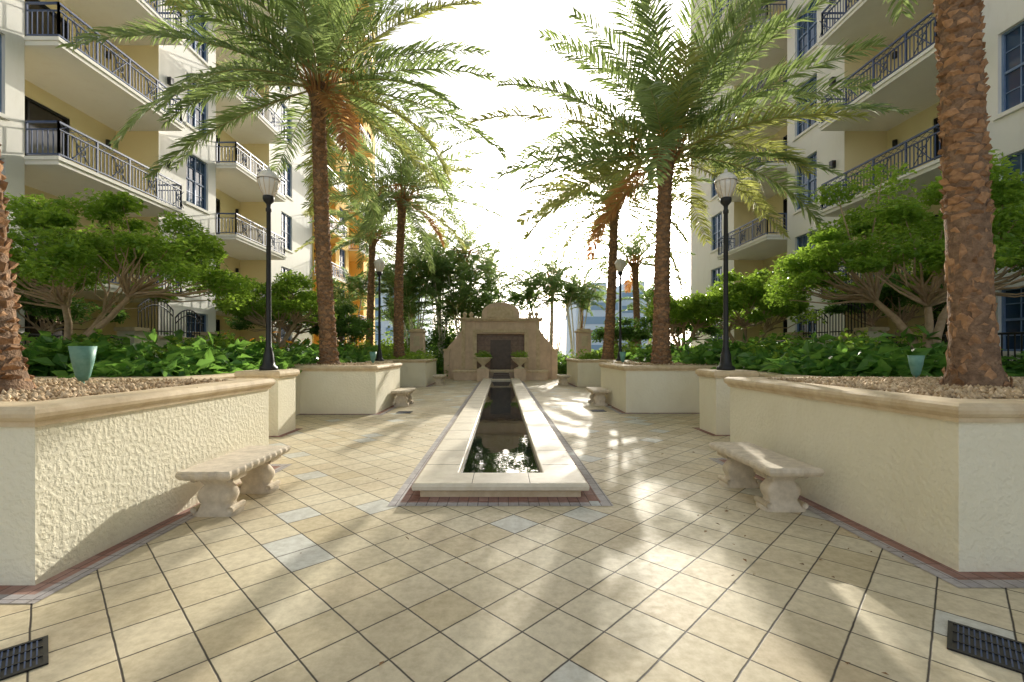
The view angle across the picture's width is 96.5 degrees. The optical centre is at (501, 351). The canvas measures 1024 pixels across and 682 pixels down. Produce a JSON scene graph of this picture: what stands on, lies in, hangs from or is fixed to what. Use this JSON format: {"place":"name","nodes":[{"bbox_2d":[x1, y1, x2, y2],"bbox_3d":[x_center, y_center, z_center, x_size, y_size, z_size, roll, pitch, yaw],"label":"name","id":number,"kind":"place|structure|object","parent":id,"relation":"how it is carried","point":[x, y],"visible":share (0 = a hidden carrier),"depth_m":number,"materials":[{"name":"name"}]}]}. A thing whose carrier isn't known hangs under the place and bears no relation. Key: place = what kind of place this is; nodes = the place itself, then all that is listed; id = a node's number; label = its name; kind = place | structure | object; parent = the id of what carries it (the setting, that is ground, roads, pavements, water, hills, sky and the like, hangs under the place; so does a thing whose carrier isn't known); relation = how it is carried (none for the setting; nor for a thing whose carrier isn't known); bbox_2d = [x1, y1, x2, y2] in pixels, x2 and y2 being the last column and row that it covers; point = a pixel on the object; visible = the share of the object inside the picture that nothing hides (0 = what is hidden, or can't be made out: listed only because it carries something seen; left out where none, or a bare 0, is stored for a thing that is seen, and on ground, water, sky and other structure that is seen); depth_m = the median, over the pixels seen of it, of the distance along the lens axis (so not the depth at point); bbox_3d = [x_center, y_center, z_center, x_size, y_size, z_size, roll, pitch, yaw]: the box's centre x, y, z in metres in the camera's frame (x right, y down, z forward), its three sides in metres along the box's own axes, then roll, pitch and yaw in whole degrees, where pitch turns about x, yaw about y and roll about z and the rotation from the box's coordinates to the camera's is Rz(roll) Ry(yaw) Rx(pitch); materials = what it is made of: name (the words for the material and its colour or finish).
{"place":"outdoors","nodes":[
{"label":"outdoors","id":0,"kind":"place"},
{"bbox_2d":[0,0,375,346],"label":"walls","id":1,"kind":"structure","parent":0,"point":[82,92],"depth_m":16.00,"materials":[{"name":"white paint"}]},
{"bbox_2d":[0,0,371,342],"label":"windows and doors","id":2,"kind":"structure","parent":1,"relation":"attached to","point":[196,182],"depth_m":17.72,"materials":[{"name":"white paint"}]},
{"bbox_2d":[25,0,371,321],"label":"balcony railings","id":3,"kind":"object","parent":1,"relation":"on","point":[275,245],"visible":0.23,"depth_m":14.00,"materials":[{"name":"metal"}]},
{"bbox_2d":[381,287,432,345],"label":"distant tower","id":4,"kind":"structure","parent":0,"point":[384,325],"depth_m":95.00,"materials":[{"name":"paint"}]},
{"bbox_2d":[408,329,426,352],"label":"stone pillar","id":5,"kind":"structure","parent":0,"point":[417,339],"depth_m":22.57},
{"bbox_2d":[0,377,1023,681],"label":"tiled plaza pavement","id":6,"kind":"structure","parent":0,"point":[316,567],"depth_m":2.89,"materials":[{"name":"tile"}]},
{"bbox_2d":[0,635,48,680],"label":"drain grate","id":7,"kind":"object","parent":6,"relation":"on","point":[24,657],"visible":1,"depth_m":2.23,"materials":[{"name":"metal"}]},
{"bbox_2d":[0,378,275,584],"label":"raised planter","id":8,"kind":"object","parent":6,"relation":"on","point":[83,478],"visible":0.88,"depth_m":3.42,"materials":[{"name":"beige paint"}]},
{"bbox_2d":[68,346,97,383],"bbox_3d":[-4.350,0.214,4.750,0.228,0.532,0.225,0,0,0],"label":"garden spotlight","id":9,"kind":"object","parent":8,"relation":"on","point":[82,358],"visible":0.98,"depth_m":4.69,"materials":[{"name":"metal"}]},
{"bbox_2d":[0,0,190,393],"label":"palm tree","id":10,"kind":"object","parent":8,"relation":"in","point":[14,366],"visible":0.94,"depth_m":3.97,"materials":[{"name":"brown plant"}]},
{"bbox_2d":[0,377,228,400],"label":"river gravel","id":11,"kind":"structure","parent":8,"relation":"on","point":[53,388],"depth_m":4.34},
{"bbox_2d":[0,464,291,602],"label":"brick border","id":12,"kind":"object","parent":6,"relation":"on","point":[31,593],"visible":0.58,"depth_m":3.19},
{"bbox_2d":[35,362,363,415],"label":"garden bed wall","id":13,"kind":"structure","parent":6,"relation":"on","point":[297,390],"depth_m":8.01,"materials":[{"name":"beige paint"}]},
{"bbox_2d":[13,254,129,345],"bbox_3d":[-10.555,-0.745,10.290,2.970,2.711,3.966,0,0,0],"label":"ficus tree","id":14,"kind":"object","parent":13,"relation":"on","point":[78,311],"visible":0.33,"depth_m":10.48,"materials":[{"name":"green plant"}]},
{"bbox_2d":[4,188,260,341],"bbox_3d":[-7.957,-1.248,9.264,5.405,3.746,4.483,0,0,0],"label":"ficus tree","id":15,"kind":"object","parent":13,"relation":"on","point":[61,262],"visible":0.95,"depth_m":8.72,"materials":[{"name":"green plant"}]},
{"bbox_2d":[20,327,284,362],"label":"croton shrubs","id":16,"kind":"object","parent":13,"relation":"on","point":[160,355],"visible":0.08,"depth_m":10.09,"materials":[{"name":"green plant"}]},
{"bbox_2d":[18,298,295,350],"bbox_3d":[-9.700,-0.501,14.320,0.540,2.002,13.859,0,0,0],"label":"patio fence","id":17,"kind":"object","parent":13,"relation":"on","point":[138,331],"visible":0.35,"depth_m":12.91,"materials":[{"name":"metal"}]},
{"bbox_2d":[21,328,302,377],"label":"philodendron plants","id":18,"kind":"object","parent":13,"relation":"on","point":[201,357],"visible":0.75,"depth_m":8.17,"materials":[{"name":"green plant"}]},
{"bbox_2d":[131,329,377,364],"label":"philodendron plants","id":19,"kind":"object","parent":13,"relation":"on","point":[300,351],"visible":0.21,"depth_m":13.07,"materials":[{"name":"green plant"}]},
{"bbox_2d":[212,270,337,347],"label":"ficus tree","id":20,"kind":"object","parent":13,"relation":"on","point":[284,287],"visible":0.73,"depth_m":13.78,"materials":[{"name":"green plant"}]},
{"bbox_2d":[225,290,343,348],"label":"ficus tree","id":21,"kind":"object","parent":13,"relation":"on","point":[240,324],"visible":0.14,"depth_m":17.48,"materials":[{"name":"green plant"}]},
{"bbox_2d":[308,301,377,349],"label":"ficus tree","id":22,"kind":"object","parent":13,"relation":"on","point":[359,327],"visible":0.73,"depth_m":17.98,"materials":[{"name":"green plant"}]},
{"bbox_2d":[317,338,409,357],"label":"garden shrubs","id":23,"kind":"object","parent":13,"relation":"on","point":[387,348],"visible":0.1,"depth_m":20.69,"materials":[{"name":"green plant"}]},
{"bbox_2d":[295,188,439,350],"bbox_3d":[-7.112,-4.373,25.278,7.234,9.850,7.520,0,0,13],"label":"palm tree","id":24,"kind":"object","parent":13,"relation":"on","point":[386,230],"visible":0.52,"depth_m":25.25,"materials":[{"name":"green plant"}]},
{"bbox_2d":[175,445,290,516],"bbox_3d":[-2.620,1.280,4.575,0.496,0.440,1.176,0,0,0],"label":"garden bench","id":25,"kind":"object","parent":6,"relation":"on","point":[249,467],"visible":1,"depth_m":4.24,"materials":[{"name":"stone"}]},
{"bbox_2d":[234,369,299,435],"bbox_3d":[-4.280,0.924,8.400,0.800,1.151,0.800,0,0,0],"label":"lamp pedestal","id":26,"kind":"object","parent":6,"relation":"on","point":[281,405],"visible":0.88,"depth_m":8.15,"materials":[{"name":"beige paint"}]},
{"bbox_2d":[256,167,280,370],"bbox_3d":[-4.280,-1.520,8.400,0.400,3.740,0.400,0,0,0],"label":"street lamp","id":27,"kind":"object","parent":26,"relation":"on","point":[268,180],"visible":0.98,"depth_m":8.36,"materials":[{"name":"black painted iron"},{"name":"frosted white glass"}]},
{"bbox_2d":[288,363,401,413],"bbox_3d":[-4.800,0.924,12.200,3.722,1.151,2.722,0,0,0],"label":"raised planter","id":28,"kind":"object","parent":6,"relation":"on","point":[346,389],"visible":0.51,"depth_m":10.90,"materials":[{"name":"beige paint"}]},
{"bbox_2d":[56,0,511,364],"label":"palm tree","id":29,"kind":"object","parent":28,"relation":"in","point":[315,46],"visible":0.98,"depth_m":11.78,"materials":[{"name":"green plant"}]},
{"bbox_2d":[294,362,383,364],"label":"river gravel","id":30,"kind":"structure","parent":28,"relation":"in","point":[358,363],"depth_m":11.83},
{"bbox_2d":[298,405,395,414],"bbox_3d":[-4.800,1.496,12.200,4.020,0.001,3.020,0,0,0],"label":"brick border","id":31,"kind":"object","parent":6,"relation":"on","point":[386,410],"visible":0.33,"depth_m":10.79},
{"bbox_2d":[365,361,392,362],"bbox_3d":[-4.380,0.924,16.400,0.800,1.151,0.800,0,0,0],"label":"lamp pedestal","id":32,"kind":"object","parent":6,"relation":"on","point":[380,361],"visible":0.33,"depth_m":16.01,"materials":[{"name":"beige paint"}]},
{"bbox_2d":[374,257,384,360],"bbox_3d":[-4.380,-1.520,16.400,0.400,3.740,0.400,0,0,0],"label":"street lamp","id":33,"kind":"object","parent":32,"relation":"on","point":[379,264],"visible":1,"depth_m":16.36,"materials":[{"name":"metal"}]},
{"bbox_2d":[391,388,415,406],"bbox_3d":[-2.720,1.280,12.750,0.496,0.440,1.126,0,0,0],"label":"garden bench","id":34,"kind":"object","parent":6,"relation":"on","point":[403,398],"visible":1,"depth_m":12.36,"materials":[{"name":"stone"}]},
{"bbox_2d":[384,358,436,386],"bbox_3d":[-4.900,0.924,20.800,3.522,1.151,3.322,0,0,0],"label":"raised planter","id":35,"kind":"object","parent":6,"relation":"on","point":[417,372],"visible":0.45,"depth_m":19.20,"materials":[{"name":"beige paint"}]},
{"bbox_2d":[294,98,504,358],"bbox_3d":[-4.378,-4.982,20.250,8.683,10.872,8.551,0,0,-23],"label":"palm tree","id":36,"kind":"object","parent":35,"relation":"on","point":[405,175],"visible":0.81,"depth_m":19.97,"materials":[{"name":"green plant"}]},
{"bbox_2d":[352,340,448,376],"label":"hedge plants","id":37,"kind":"object","parent":35,"relation":"in","point":[440,365],"visible":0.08,"depth_m":25.52,"materials":[{"name":"green plant"}]},
{"bbox_2d":[375,349,437,360],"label":"planter shrubs","id":38,"kind":"object","parent":35,"relation":"in","point":[415,355],"visible":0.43,"depth_m":20.42,"materials":[{"name":"green plant"}]},
{"bbox_2d":[433,374,446,385],"bbox_3d":[-2.750,1.280,20.350,0.496,0.440,1.126,0,0,0],"label":"garden bench","id":39,"kind":"object","parent":6,"relation":"on","point":[439,380],"visible":1,"depth_m":19.95,"materials":[{"name":"stone"}]},
{"bbox_2d":[475,350,492,380],"bbox_3d":[-0.935,0.711,22.958,0.907,1.578,0.909,0,0,-32],"label":"planted urn","id":40,"kind":"object","parent":6,"relation":"on","point":[482,359],"visible":1,"depth_m":22.65,"materials":[{"name":"stone"}]},
{"bbox_2d":[412,373,588,496],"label":"reflecting pool","id":41,"kind":"structure","parent":6,"relation":"on","point":[500,438],"depth_m":6.08,"materials":[{"name":"stone"}]},
{"bbox_2d":[447,302,553,378],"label":"fountain wall","id":42,"kind":"structure","parent":6,"relation":"on","point":[500,310],"depth_m":24.60,"materials":[{"name":"stone"}]},
{"bbox_2d":[388,381,613,505],"bbox_3d":[-0.010,1.496,13.610,2.190,0.001,18.380,0,0,0],"label":"brick border","id":43,"kind":"object","parent":6,"relation":"on","point":[407,495],"visible":0.67,"depth_m":4.67,"materials":[{"name":"brick"}]},
{"bbox_2d":[443,312,558,379],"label":"mouldings and basin","id":44,"kind":"object","parent":6,"relation":"on","point":[500,347],"visible":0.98,"depth_m":24.55,"materials":[{"name":"stone"}]},
{"bbox_2d":[510,350,528,380],"bbox_3d":[0.911,0.716,22.931,0.945,1.569,0.944,0,0,0],"label":"planted urn","id":45,"kind":"object","parent":6,"relation":"on","point":[519,370],"visible":1,"depth_m":22.65,"materials":[{"name":"stone"}]},
{"bbox_2d":[557,374,570,385],"bbox_3d":[2.750,1.280,20.350,0.496,0.440,1.126,0,0,0],"label":"garden bench","id":46,"kind":"object","parent":6,"relation":"on","point":[563,380],"visible":1,"depth_m":19.95,"materials":[{"name":"stone"}]},
{"bbox_2d":[586,387,610,405],"bbox_3d":[2.720,1.280,12.950,0.496,0.440,1.126,0,0,0],"label":"garden bench","id":47,"kind":"object","parent":6,"relation":"on","point":[597,397],"visible":1,"depth_m":12.56,"materials":[{"name":"stone"}]},
{"bbox_2d":[565,358,646,386],"bbox_3d":[4.900,0.924,20.800,3.522,1.151,3.322,0,0,0],"label":"raised planter","id":48,"kind":"object","parent":6,"relation":"on","point":[584,372],"visible":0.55,"depth_m":19.20,"materials":[{"name":"beige paint"}]},
{"bbox_2d":[575,349,645,361],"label":"planter shrubs","id":49,"kind":"object","parent":48,"relation":"in","point":[593,355],"visible":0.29,"depth_m":20.43,"materials":[{"name":"green plant"}]},
{"bbox_2d":[517,114,713,358],"bbox_3d":[4.904,-4.473,19.287,7.878,9.809,7.991,0,0,-26],"label":"palm tree","id":50,"kind":"object","parent":48,"relation":"in","point":[614,242],"visible":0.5,"depth_m":19.48,"materials":[{"name":"green plant"}]},
{"bbox_2d":[607,361,633,362],"bbox_3d":[4.260,0.924,16.400,0.800,1.151,0.800,0,0,0],"label":"lamp pedestal","id":51,"kind":"object","parent":6,"relation":"on","point":[619,361],"visible":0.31,"depth_m":16.01,"materials":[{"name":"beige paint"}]},
{"bbox_2d":[615,257,625,360],"bbox_3d":[4.260,-1.520,16.400,0.400,3.740,0.400,0,0,0],"label":"street lamp","id":52,"kind":"object","parent":51,"relation":"on","point":[620,263],"visible":0.97,"depth_m":16.36,"materials":[{"name":"metal"}]},
{"bbox_2d":[606,404,699,413],"bbox_3d":[4.810,1.496,12.500,4.000,0.001,3.220,0,0,0],"label":"brick border","id":53,"kind":"object","parent":6,"relation":"on","point":[615,409],"visible":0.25,"depth_m":10.96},
{"bbox_2d":[599,363,741,412],"bbox_3d":[4.810,0.924,12.500,3.702,1.151,2.922,0,0,0],"label":"raised planter","id":54,"kind":"object","parent":6,"relation":"on","point":[654,388],"visible":0.55,"depth_m":11.10,"materials":[{"name":"beige paint"}]},
{"bbox_2d":[612,362,716,364],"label":"river gravel","id":55,"kind":"structure","parent":54,"relation":"in","point":[643,363],"depth_m":11.92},
{"bbox_2d":[466,0,916,363],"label":"palm tree","id":56,"kind":"object","parent":54,"relation":"in","point":[666,109],"visible":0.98,"depth_m":11.50,"materials":[{"name":"green plant"}]},
{"bbox_2d":[695,369,758,434],"bbox_3d":[4.170,0.924,8.500,0.800,1.151,0.800,0,0,0],"label":"lamp pedestal","id":57,"kind":"object","parent":6,"relation":"on","point":[714,403],"visible":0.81,"depth_m":8.18,"materials":[{"name":"beige paint"}]},
{"bbox_2d":[714,169,737,369],"bbox_3d":[4.170,-1.520,8.500,0.400,3.740,0.400,0,0,0],"label":"street lamp","id":58,"kind":"object","parent":57,"relation":"on","point":[725,182],"visible":0.99,"depth_m":8.46,"materials":[{"name":"black painted iron"},{"name":"frosted white glass"}]},
{"bbox_2d":[637,362,821,412],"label":"garden bed wall","id":59,"kind":"structure","parent":6,"relation":"on","point":[765,374],"depth_m":8.18,"materials":[{"name":"beige paint"}]},
{"bbox_2d":[591,316,652,348],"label":"ficus tree","id":60,"kind":"object","parent":59,"relation":"on","point":[629,333],"visible":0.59,"depth_m":23.23,"materials":[{"name":"green plant"}]},
{"bbox_2d":[583,221,695,347],"bbox_3d":[7.742,-3.616,26.393,6.354,8.309,6.936,0,0,0],"label":"palm tree","id":61,"kind":"object","parent":59,"relation":"on","point":[634,265],"visible":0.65,"depth_m":26.17,"materials":[{"name":"green plant"}]},
{"bbox_2d":[591,338,731,361],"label":"garden shrubs","id":62,"kind":"object","parent":59,"relation":"on","point":[630,346],"visible":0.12,"depth_m":20.97,"materials":[{"name":"green plant"}]},
{"bbox_2d":[632,315,722,346],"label":"shrubs","id":63,"kind":"object","parent":59,"relation":"on","point":[642,324],"visible":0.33,"depth_m":19.85,"materials":[{"name":"green plant"}]},
{"bbox_2d":[643,289,735,351],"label":"ficus tree","id":64,"kind":"object","parent":59,"relation":"on","point":[679,315],"visible":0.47,"depth_m":14.80,"materials":[{"name":"green plant"}]},
{"bbox_2d":[625,331,849,364],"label":"philodendron plants","id":65,"kind":"object","parent":59,"relation":"on","point":[701,354],"visible":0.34,"depth_m":12.30,"materials":[{"name":"green plant"}]},
{"bbox_2d":[677,268,825,349],"bbox_3d":[7.462,-0.965,14.017,3.741,3.148,3.962,0,0,45],"label":"ficus tree","id":66,"kind":"object","parent":59,"relation":"on","point":[745,294],"visible":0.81,"depth_m":13.19,"materials":[{"name":"green plant"}]},
{"bbox_2d":[738,326,922,362],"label":"croton shrubs","id":67,"kind":"object","parent":59,"relation":"on","point":[851,347],"visible":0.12,"depth_m":10.06,"materials":[{"name":"green plant"}]},
{"bbox_2d":[705,300,1023,360],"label":"patio fence","id":68,"kind":"object","parent":59,"relation":"on","point":[870,332],"visible":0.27,"depth_m":12.55,"materials":[{"name":"metal"}]},
{"bbox_2d":[710,324,1023,376],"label":"philodendron plants","id":69,"kind":"object","parent":59,"relation":"on","point":[840,360],"visible":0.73,"depth_m":7.69,"materials":[{"name":"green plant"}]},
{"bbox_2d":[821,271,947,342],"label":"ficus tree","id":70,"kind":"object","parent":59,"relation":"on","point":[890,297],"visible":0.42,"depth_m":12.42,"materials":[{"name":"green plant"}]},
{"bbox_2d":[760,147,1023,355],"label":"ficus tree","id":71,"kind":"object","parent":59,"relation":"on","point":[807,268],"visible":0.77,"depth_m":8.89,"materials":[{"name":"green plant"}]},
{"bbox_2d":[709,442,824,511],"bbox_3d":[2.660,1.280,4.735,0.496,0.440,1.256,0,0,0],"label":"garden bench","id":72,"kind":"object","parent":6,"relation":"on","point":[746,462],"visible":1,"depth_m":4.37,"materials":[{"name":"stone"}]},
{"bbox_2d":[709,458,1023,587],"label":"brick border","id":73,"kind":"object","parent":6,"relation":"on","point":[971,579],"visible":0.67,"depth_m":3.25,"materials":[{"name":"brick"}]},
{"bbox_2d":[724,377,1023,571],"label":"raised planter","id":74,"kind":"object","parent":6,"relation":"on","point":[939,479],"visible":0.88,"depth_m":3.47,"materials":[{"name":"beige paint"}]},
{"bbox_2d":[726,0,1012,387],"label":"palm tree","id":75,"kind":"object","parent":74,"relation":"in","point":[967,209],"visible":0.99,"depth_m":4.49,"materials":[{"name":"orange plant"}]},
{"bbox_2d":[767,376,1023,398],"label":"river gravel","id":76,"kind":"structure","parent":74,"relation":"on","point":[929,386],"depth_m":4.34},
{"bbox_2d":[907,355,924,376],"bbox_3d":[5.350,0.268,5.900,0.171,0.424,0.168,0,0,0],"label":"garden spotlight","id":77,"kind":"object","parent":74,"relation":"on","point":[916,362],"visible":0.94,"depth_m":5.86,"materials":[{"name":"metal"}]},
{"bbox_2d":[947,620,1023,673],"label":"drain grate","id":78,"kind":"object","parent":6,"relation":"on","point":[992,648],"visible":1,"depth_m":2.31,"materials":[{"name":"metal"}]},
{"bbox_2d":[375,0,690,350],"label":"sky","id":79,"kind":"structure","parent":0,"point":[507,28],"materials":[{"name":"white"}]},
{"bbox_2d":[574,329,592,356],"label":"stone pillar","id":80,"kind":"structure","parent":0,"point":[583,339],"depth_m":22.57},
{"bbox_2d":[566,282,621,356],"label":"distant tower","id":81,"kind":"structure","parent":0,"point":[597,318],"depth_m":110.00,"materials":[{"name":"paint"}]},
{"bbox_2d":[616,281,652,349],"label":"distant tower","id":82,"kind":"structure","parent":0,"point":[627,313],"depth_m":118.00,"materials":[{"name":"paint"}]},
{"bbox_2d":[691,0,1023,360],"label":"walls","id":83,"kind":"structure","parent":0,"point":[846,145],"depth_m":16.00,"materials":[{"name":"white paint"}]},
{"bbox_2d":[718,0,941,306],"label":"balcony railings","id":84,"kind":"object","parent":83,"relation":"on","point":[740,235],"visible":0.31,"depth_m":13.98,"materials":[{"name":"metal"}]},
{"bbox_2d":[709,0,1023,354],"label":"windows and doors","id":85,"kind":"structure","parent":83,"relation":"attached to","point":[1010,101],"depth_m":11.05,"materials":[{"name":"white paint"}]},
{"label":"ground","id":86,"kind":"structure","parent":0,"visible":0},
{"bbox_2d":[302,266,390,343],"bbox_3d":[-8.864,-1.945,27.471,5.354,6.903,4.796,0,0,34],"label":"areca palm clump","id":87,"kind":"object","parent":86,"relation":"on","point":[350,288],"visible":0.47,"depth_m":27.46,"materials":[{"name":"plant"}]},
{"bbox_2d":[357,249,441,342],"bbox_3d":[-6.477,-2.344,29.657,5.327,7.702,5.046,0,0,-33],"label":"areca palm clump","id":88,"kind":"object","parent":86,"relation":"on","point":[390,314],"visible":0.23,"depth_m":29.14,"materials":[{"name":"plant"}]},
{"bbox_2d":[366,230,447,328],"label":"palm tree","id":89,"kind":"object","parent":86,"relation":"on","point":[413,237],"visible":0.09,"depth_m":29.66,"materials":[{"name":"green plant"}]},
{"bbox_2d":[365,241,454,345],"bbox_3d":[-5.443,-2.659,28.165,5.596,8.333,6.852,0,0,0],"label":"areca palm clump","id":90,"kind":"object","parent":86,"relation":"on","point":[410,284],"visible":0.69,"depth_m":27.24,"materials":[{"name":"plant"}]},
{"bbox_2d":[375,325,456,353],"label":"background shrubs","id":91,"kind":"object","parent":86,"relation":"on","point":[387,341],"visible":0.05,"depth_m":28.24,"materials":[{"name":"green plant"}]},
{"bbox_2d":[406,315,461,350],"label":"background shrubs","id":92,"kind":"object","parent":86,"relation":"on","point":[447,337],"visible":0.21,"depth_m":29.10,"materials":[{"name":"green plant"}]},
{"bbox_2d":[404,236,482,357],"bbox_3d":[-4.053,-3.051,29.462,5.984,9.123,5.897,0,0,0],"label":"areca palm clump","id":93,"kind":"object","parent":86,"relation":"on","point":[453,277],"visible":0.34,"depth_m":28.81,"materials":[{"name":"plant"}]},
{"bbox_2d":[409,217,484,331],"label":"palm tree","id":94,"kind":"object","parent":86,"relation":"on","point":[432,230],"visible":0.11,"depth_m":30.60,"materials":[{"name":"green plant"}]},
{"bbox_2d":[409,232,502,335],"bbox_3d":[-2.941,-2.940,28.289,6.255,8.896,6.709,0,0,0],"label":"areca palm clump","id":95,"kind":"object","parent":86,"relation":"on","point":[460,303],"visible":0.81,"depth_m":27.62,"materials":[{"name":"plant"}]},
{"bbox_2d":[414,220,503,329],"bbox_3d":[-2.763,-3.520,30.486,5.977,10.200,5.996,0,0,0],"label":"palm tree","id":96,"kind":"object","parent":86,"relation":"on","point":[467,242],"visible":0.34,"depth_m":30.23,"materials":[{"name":"green plant"}]},
{"bbox_2d":[444,260,530,322],"bbox_3d":[-0.905,-2.198,29.729,5.599,7.412,5.142,0,0,0],"label":"areca palm clump","id":97,"kind":"object","parent":86,"relation":"on","point":[491,282],"visible":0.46,"depth_m":29.24,"materials":[{"name":"plant"}]},
{"bbox_2d":[461,236,526,300],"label":"palm tree","id":98,"kind":"object","parent":86,"relation":"on","point":[491,255],"visible":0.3,"depth_m":31.07,"materials":[{"name":"green plant"}]},
{"bbox_2d":[496,279,557,317],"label":"areca palm clump","id":99,"kind":"object","parent":86,"relation":"on","point":[519,302],"visible":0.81,"depth_m":29.16,"materials":[{"name":"plant"}]},
{"bbox_2d":[502,260,600,351],"bbox_3d":[3.105,-2.079,28.756,6.234,7.181,4.136,0,0,0],"label":"areca palm clump","id":100,"kind":"object","parent":86,"relation":"on","point":[558,284],"visible":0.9,"depth_m":28.50,"materials":[{"name":"plant"}]},
{"bbox_2d":[516,243,588,345],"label":"palm tree","id":101,"kind":"object","parent":86,"relation":"on","point":[553,264],"visible":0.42,"depth_m":30.75,"materials":[{"name":"green plant"}]},
{"bbox_2d":[542,260,606,328],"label":"palm tree","id":102,"kind":"object","parent":86,"relation":"on","point":[583,280],"visible":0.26,"depth_m":31.31,"materials":[{"name":"green plant"}]},
{"bbox_2d":[540,276,618,357],"bbox_3d":[4.738,-1.671,29.687,4.367,6.352,4.210,0,0,-13],"label":"areca palm clump","id":103,"kind":"object","parent":86,"relation":"on","point":[583,305],"visible":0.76,"depth_m":29.17,"materials":[{"name":"plant"}]},
{"bbox_2d":[557,347,601,373],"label":"hedge plants","id":104,"kind":"object","parent":86,"relation":"on","point":[562,365],"visible":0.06,"depth_m":26.57,"materials":[{"name":"green plant"}]},
{"bbox_2d":[615,276,675,344],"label":"areca palm clump","id":105,"kind":"object","parent":86,"relation":"on","point":[645,298],"visible":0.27,"depth_m":29.26,"materials":[{"name":"plant"}]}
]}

